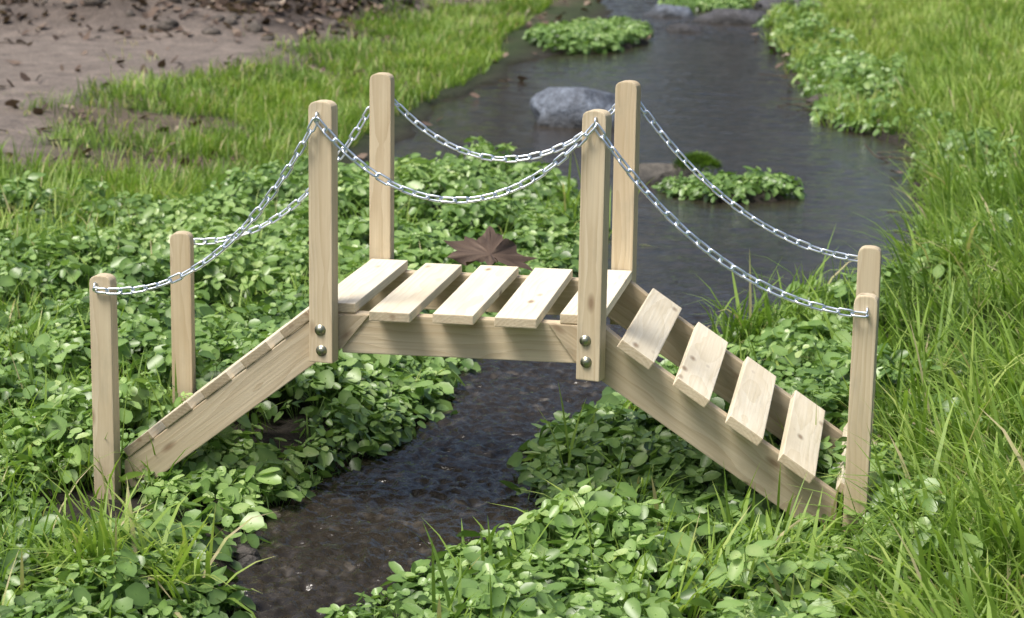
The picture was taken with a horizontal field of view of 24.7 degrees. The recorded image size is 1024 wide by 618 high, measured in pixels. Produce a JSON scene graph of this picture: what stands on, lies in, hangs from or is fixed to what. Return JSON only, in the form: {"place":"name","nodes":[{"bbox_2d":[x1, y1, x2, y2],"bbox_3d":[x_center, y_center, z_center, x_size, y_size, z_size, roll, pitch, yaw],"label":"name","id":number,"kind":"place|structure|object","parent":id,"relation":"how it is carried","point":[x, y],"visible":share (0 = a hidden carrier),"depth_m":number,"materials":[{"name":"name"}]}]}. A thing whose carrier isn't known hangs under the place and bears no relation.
{"place":"outdoors","nodes":[
{"label":"outdoors","id":0,"kind":"place"},
{"bbox_2d":[0,0,1023,617],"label":"ground","id":1,"kind":"structure","parent":0,"point":[44,54],"depth_m":9.41,"materials":[{"name":"soil"}]},
{"bbox_2d":[89,273,120,499],"bbox_3d":[-0.617,0.127,3.542,0.034,0.365,0.025,4,12,13],"label":"post","id":2,"kind":"object","parent":1,"relation":"on","point":[104,361],"visible":0.87,"depth_m":3.53,"materials":[{"name":"brown wood"}]},
{"bbox_2d":[170,231,195,404],"bbox_3d":[-0.552,0.049,3.919,0.035,0.363,0.025,2,12,6],"label":"post","id":3,"kind":"object","parent":1,"relation":"on","point":[182,304],"visible":0.77,"depth_m":3.90,"materials":[{"name":"brown wood"}]},
{"bbox_2d":[0,0,429,40],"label":"soil clods","id":4,"kind":"object","parent":1,"relation":"on","point":[167,25],"visible":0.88,"depth_m":10.53,"materials":[{"name":"soil"}]},
{"bbox_2d":[125,314,368,492],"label":"side beam","id":5,"kind":"structure","parent":1,"relation":"on","point":[266,375],"depth_m":3.53,"materials":[{"name":"brown wood"}]},
{"bbox_2d":[162,351,249,427],"bbox_3d":[-0.479,0.125,3.717,0.052,0.015,0.360,-37,4,15],"label":"ramp tread","id":6,"kind":"object","parent":5,"relation":"attached to","point":[187,406],"visible":0.63,"depth_m":3.55,"materials":[{"name":"brown wood"}]},
{"bbox_2d":[200,323,286,397],"bbox_3d":[-0.417,0.079,3.697,0.052,0.015,0.360,-37,4,15],"label":"ramp tread","id":7,"kind":"object","parent":5,"relation":"attached to","point":[226,376],"visible":0.61,"depth_m":3.53,"materials":[{"name":"brown wood"}]},
{"bbox_2d":[241,307,308,367],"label":"ramp tread","id":8,"kind":"object","parent":5,"relation":"on","point":[264,347],"visible":0.59,"depth_m":3.51,"materials":[{"name":"brown wood"}]},
{"bbox_2d":[280,269,357,337],"bbox_3d":[-0.293,-0.013,3.656,0.053,0.015,0.360,-37,4,15],"label":"ramp tread","id":9,"kind":"object","parent":5,"relation":"on","point":[295,324],"visible":0.45,"depth_m":3.48,"materials":[{"name":"brown wood"}]},
{"bbox_2d":[308,100,337,363],"bbox_3d":[-0.277,-0.113,3.434,0.037,0.389,0.025,4,12,17],"label":"post","id":10,"kind":"object","parent":5,"relation":"attached to","point":[323,226],"visible":1,"depth_m":3.42,"materials":[{"name":"brown wood"}]},
{"bbox_2d":[92,117,319,294],"bbox_3d":[-0.453,-0.150,3.436,0.350,0.278,0.012,3,12,9],"label":"chain","id":11,"kind":"object","parent":10,"relation":"attached to","point":[267,198],"visible":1,"depth_m":3.44,"materials":[{"name":"metal"}]},
{"bbox_2d":[315,324,325,335],"bbox_3d":[-0.284,0.032,3.449,0.017,0.017,0.005,3,12,9],"label":"bolt","id":12,"kind":"object","parent":10,"relation":"attached to","point":[320,329],"visible":1,"depth_m":3.45,"materials":[{"name":"silver metal"}]},
{"bbox_2d":[316,345,326,355],"bbox_3d":[-0.282,0.062,3.455,0.017,0.017,0.005,3,12,9],"label":"bolt","id":13,"kind":"object","parent":10,"relation":"attached to","point":[321,350],"visible":1,"depth_m":3.45,"materials":[{"name":"silver metal"}]},
{"bbox_2d":[314,117,596,203],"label":"chain deck front","id":14,"kind":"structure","parent":10,"relation":"attached to","point":[554,163],"depth_m":3.37,"materials":[{"name":"metal"}]},
{"bbox_2d":[338,311,576,362],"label":"deck beam front","id":15,"kind":"structure","parent":5,"relation":"on","point":[425,335],"depth_m":3.45,"materials":[{"name":"brown wood"}]},
{"bbox_2d":[202,286,388,401],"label":"ramp beam left back","id":16,"kind":"structure","parent":1,"relation":"on","point":[373,302],"depth_m":3.81,"materials":[{"name":"brown wood"}]},
{"bbox_2d":[123,380,211,456],"bbox_3d":[-0.541,0.170,3.737,0.052,0.015,0.360,-36,4,15],"label":"ramp tread","id":17,"kind":"object","parent":16,"relation":"on","point":[152,432],"visible":0.6,"depth_m":3.57,"materials":[{"name":"brown wood"}]},
{"bbox_2d":[369,72,394,259],"bbox_3d":[-0.212,-0.191,3.810,0.036,0.389,0.025,3,12,12],"label":"post","id":18,"kind":"object","parent":16,"relation":"attached to","point":[381,160],"visible":0.87,"depth_m":3.79,"materials":[{"name":"brown wood"}]},
{"bbox_2d":[194,105,369,244],"bbox_3d":[-0.381,-0.236,3.851,0.350,0.279,0.013,3,12,9],"label":"chain","id":19,"kind":"object","parent":18,"relation":"hanging from","point":[298,200],"visible":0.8,"depth_m":3.86,"materials":[{"name":"metal"}]},
{"bbox_2d":[388,270,577,314],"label":"deck beam back","id":20,"kind":"structure","parent":16,"relation":"on","point":[566,296],"depth_m":3.77,"materials":[{"name":"brown wood"}]},
{"bbox_2d":[338,259,407,312],"bbox_3d":[-0.231,-0.038,3.643,0.062,0.014,0.358,3,12,10],"label":"deck board","id":21,"kind":"object","parent":20,"relation":"on","point":[363,285],"visible":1,"depth_m":3.63,"materials":[{"name":"brown wood"}]},
{"bbox_2d":[369,263,461,322],"bbox_3d":[-0.145,-0.027,3.600,0.061,0.014,0.393,3,12,10],"label":"deck board","id":22,"kind":"object","parent":20,"relation":"on","point":[415,294],"visible":1,"depth_m":3.55,"materials":[{"name":"brown wood"}]},
{"bbox_2d":[433,265,518,324],"bbox_3d":[-0.053,-0.024,3.586,0.063,0.014,0.390,3,12,9],"label":"deck board","id":23,"kind":"object","parent":20,"relation":"on","point":[475,295],"visible":1,"depth_m":3.54,"materials":[{"name":"brown wood"}]},
{"bbox_2d":[494,268,572,328],"bbox_3d":[0.036,-0.019,3.571,0.062,0.014,0.392,3,12,9],"label":"deck board","id":24,"kind":"object","parent":20,"relation":"on","point":[533,298],"visible":1,"depth_m":3.52,"materials":[{"name":"brown wood"}]},
{"bbox_2d":[560,270,631,323],"bbox_3d":[0.132,-0.020,3.584,0.062,0.014,0.358,3,12,10],"label":"deck board","id":25,"kind":"object","parent":20,"relation":"on","point":[618,281],"visible":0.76,"depth_m":3.57,"materials":[{"name":"brown wood"}]},
{"bbox_2d":[0,0,902,180],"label":"leaf litter","id":26,"kind":"object","parent":1,"relation":"on","point":[244,7],"visible":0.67,"depth_m":10.48,"materials":[{"name":"brown plant"}]},
{"bbox_2d":[0,2,958,267],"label":"twigs","id":27,"kind":"object","parent":1,"relation":"on","point":[500,12],"visible":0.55,"depth_m":8.26,"materials":[{"name":"brown wood"}]},
{"bbox_2d":[0,0,1023,617],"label":"watercress","id":28,"kind":"object","parent":1,"relation":"on","point":[358,396],"visible":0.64,"depth_m":3.92,"materials":[{"name":"green plant"}]},
{"bbox_2d":[443,226,536,270],"bbox_3d":[-0.032,-0.097,3.865,0.163,0.047,0.149,7,33,-6],"label":"dead maple leaf","id":29,"kind":"object","parent":28,"relation":"on","point":[490,246],"visible":0.96,"depth_m":3.87,"materials":[{"name":"brown plant"}]},
{"bbox_2d":[549,323,837,522],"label":"ramp beam right front","id":30,"kind":"structure","parent":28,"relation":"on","point":[654,393],"depth_m":3.41,"materials":[{"name":"brown wood"}]},
{"bbox_2d":[576,109,611,381],"bbox_3d":[0.118,-0.091,3.370,0.036,0.395,0.025,6,13,22],"label":"post","id":31,"kind":"object","parent":30,"relation":"attached to","point":[594,230],"visible":1,"depth_m":3.36,"materials":[{"name":"brown wood"}]},
{"bbox_2d":[579,335,590,345],"bbox_3d":[0.106,0.046,3.385,0.017,0.017,0.005,3,12,9],"label":"bolt","id":32,"kind":"object","parent":31,"relation":"attached to","point":[584,340],"visible":1,"depth_m":3.38,"materials":[{"name":"silver metal"}]},
{"bbox_2d":[580,357,591,367],"bbox_3d":[0.107,0.078,3.391,0.017,0.017,0.005,3,12,9],"label":"bolt","id":33,"kind":"object","parent":31,"relation":"attached to","point":[585,362],"visible":1,"depth_m":3.39,"materials":[{"name":"silver metal"}]},
{"bbox_2d":[592,122,868,317],"bbox_3d":[0.310,-0.126,3.309,0.400,0.265,0.013,3,12,9],"label":"chain right front","id":34,"kind":"object","parent":31,"relation":"attached to","point":[611,148],"visible":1,"depth_m":3.32,"materials":[{"name":"metal"}]},
{"bbox_2d":[607,280,842,449],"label":"ramp beam right back","id":35,"kind":"structure","parent":28,"relation":"on","point":[627,305],"depth_m":3.74,"materials":[{"name":"brown wood"}]},
{"bbox_2d":[610,80,640,324],"bbox_3d":[0.182,-0.169,3.747,0.036,0.395,0.025,5,13,19],"label":"post","id":36,"kind":"object","parent":35,"relation":"attached to","point":[625,187],"visible":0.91,"depth_m":3.73,"materials":[{"name":"brown wood"}]},
{"bbox_2d":[395,99,614,162],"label":"chain","id":37,"kind":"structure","parent":36,"relation":"attached to","point":[469,152],"depth_m":3.79,"materials":[{"name":"metal"}]},
{"bbox_2d":[640,102,857,261],"bbox_3d":[0.381,-0.212,3.724,0.401,0.266,0.013,3,12,9],"label":"chain","id":38,"kind":"object","parent":36,"relation":"attached to","point":[712,186],"visible":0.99,"depth_m":3.73,"materials":[{"name":"metal"}]},
{"bbox_2d":[617,288,681,369],"bbox_3d":[0.211,0.027,3.551,0.058,0.015,0.391,36,15,1],"label":"ramp tread","id":39,"kind":"object","parent":35,"relation":"on","point":[644,338],"visible":1,"depth_m":3.50,"materials":[{"name":"brown wood"}]},
{"bbox_2d":[673,322,727,407],"bbox_3d":[0.288,0.082,3.549,0.058,0.015,0.391,35,15,1],"label":"ramp tread","id":40,"kind":"object","parent":35,"relation":"on","point":[698,370],"visible":1,"depth_m":3.50,"materials":[{"name":"brown wood"}]},
{"bbox_2d":[725,357,775,445],"bbox_3d":[0.365,0.137,3.547,0.058,0.015,0.391,35,15,1],"label":"ramp tread","id":41,"kind":"object","parent":35,"relation":"on","point":[747,414],"visible":1,"depth_m":3.50,"materials":[{"name":"brown wood"}]},
{"bbox_2d":[778,390,824,483],"bbox_3d":[0.441,0.191,3.546,0.058,0.015,0.391,35,15,1],"label":"ramp tread","id":42,"kind":"object","parent":35,"relation":"attached to","point":[800,447],"visible":1,"depth_m":3.50,"materials":[{"name":"brown wood"}]},
{"bbox_2d":[836,423,876,500],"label":"ramp tread","id":43,"kind":"object","parent":35,"relation":"attached to","point":[842,466],"visible":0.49,"depth_m":3.46,"materials":[{"name":"brown wood"}]},
{"bbox_2d":[0,0,1023,617],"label":"grass","id":44,"kind":"structure","parent":1,"relation":"on","point":[942,50],"depth_m":5.00,"materials":[{"name":"green plant"}]},
{"bbox_2d":[529,87,614,128],"bbox_3d":[0.246,-0.629,8.144,0.392,0.298,0.285,3,12,9],"label":"rock","id":45,"kind":"object","parent":1,"relation":"on","point":[568,107],"visible":0.45,"depth_m":8.05,"materials":[{"name":"grey stone"}]},
{"bbox_2d":[207,42,939,617],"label":"pebbles","id":46,"kind":"object","parent":1,"relation":"on","point":[247,554],"visible":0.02,"depth_m":3.31,"materials":[{"name":"stone"}]},
{"bbox_2d":[639,163,699,183],"bbox_3d":[0.445,-0.370,6.883,0.271,0.124,0.163,-1,12,-8],"label":"rock","id":47,"kind":"object","parent":1,"relation":"on","point":[652,173],"visible":0.35,"depth_m":6.83,"materials":[{"name":"grey stone"}]},
{"bbox_2d":[672,150,723,171],"bbox_3d":[0.541,-0.435,6.818,0.161,0.060,0.128,3,12,9],"label":"moss","id":48,"kind":"object","parent":47,"relation":"on","point":[702,159],"visible":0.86,"depth_m":6.79,"materials":[{"name":"green plant"}]},
{"bbox_2d":[665,24,702,32],"bbox_3d":[0.867,-1.382,11.687,0.213,0.094,0.156,3,12,9],"label":"rock","id":49,"kind":"object","parent":1,"relation":"on","point":[682,28],"visible":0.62,"depth_m":11.63,"materials":[{"name":"stone"}]},
{"bbox_2d":[692,8,768,24],"bbox_3d":[1.173,-1.495,12.235,0.460,0.161,0.266,3,12,9],"label":"rock","id":50,"kind":"object","parent":1,"relation":"on","point":[732,16],"visible":0.56,"depth_m":12.15,"materials":[{"name":"stone"}]},
{"bbox_2d":[754,0,823,11],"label":"rock","id":51,"kind":"object","parent":1,"relation":"on","point":[763,5],"visible":0.16,"depth_m":13.02,"materials":[{"name":"stone"}]},
{"bbox_2d":[806,94,857,109],"bbox_3d":[1.195,-0.750,8.650,0.216,0.094,0.196,3,12,9],"label":"rock","id":52,"kind":"object","parent":1,"relation":"on","point":[812,99],"visible":0.16,"depth_m":8.65,"materials":[{"name":"stone"}]},
{"bbox_2d":[842,293,878,535],"bbox_3d":[0.501,0.154,3.355,0.034,0.358,0.025,4,12,13],"label":"post","id":53,"kind":"object","parent":1,"relation":"on","point":[863,365],"visible":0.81,"depth_m":3.34,"materials":[{"name":"brown wood"}]},
{"bbox_2d":[856,245,881,438],"bbox_3d":[0.564,0.081,3.733,0.036,0.368,0.025,3,12,12],"label":"post","id":54,"kind":"object","parent":1,"relation":"on","point":[869,269],"visible":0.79,"depth_m":3.69,"materials":[{"name":"brown wood"}]},
{"bbox_2d":[221,0,931,617],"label":"stream water","id":55,"kind":"structure","parent":0,"point":[343,538],"depth_m":5.90,"materials":[{"name":"grey liquid"}]},
{"bbox_2d":[642,4,693,17],"bbox_3d":[0.843,-1.577,12.585,0.293,0.132,0.247,3,12,9],"label":"rock","id":56,"kind":"object","parent":55,"relation":"in","point":[662,10],"visible":0.57,"depth_m":12.50,"materials":[{"name":"grey stone"}]}
]}

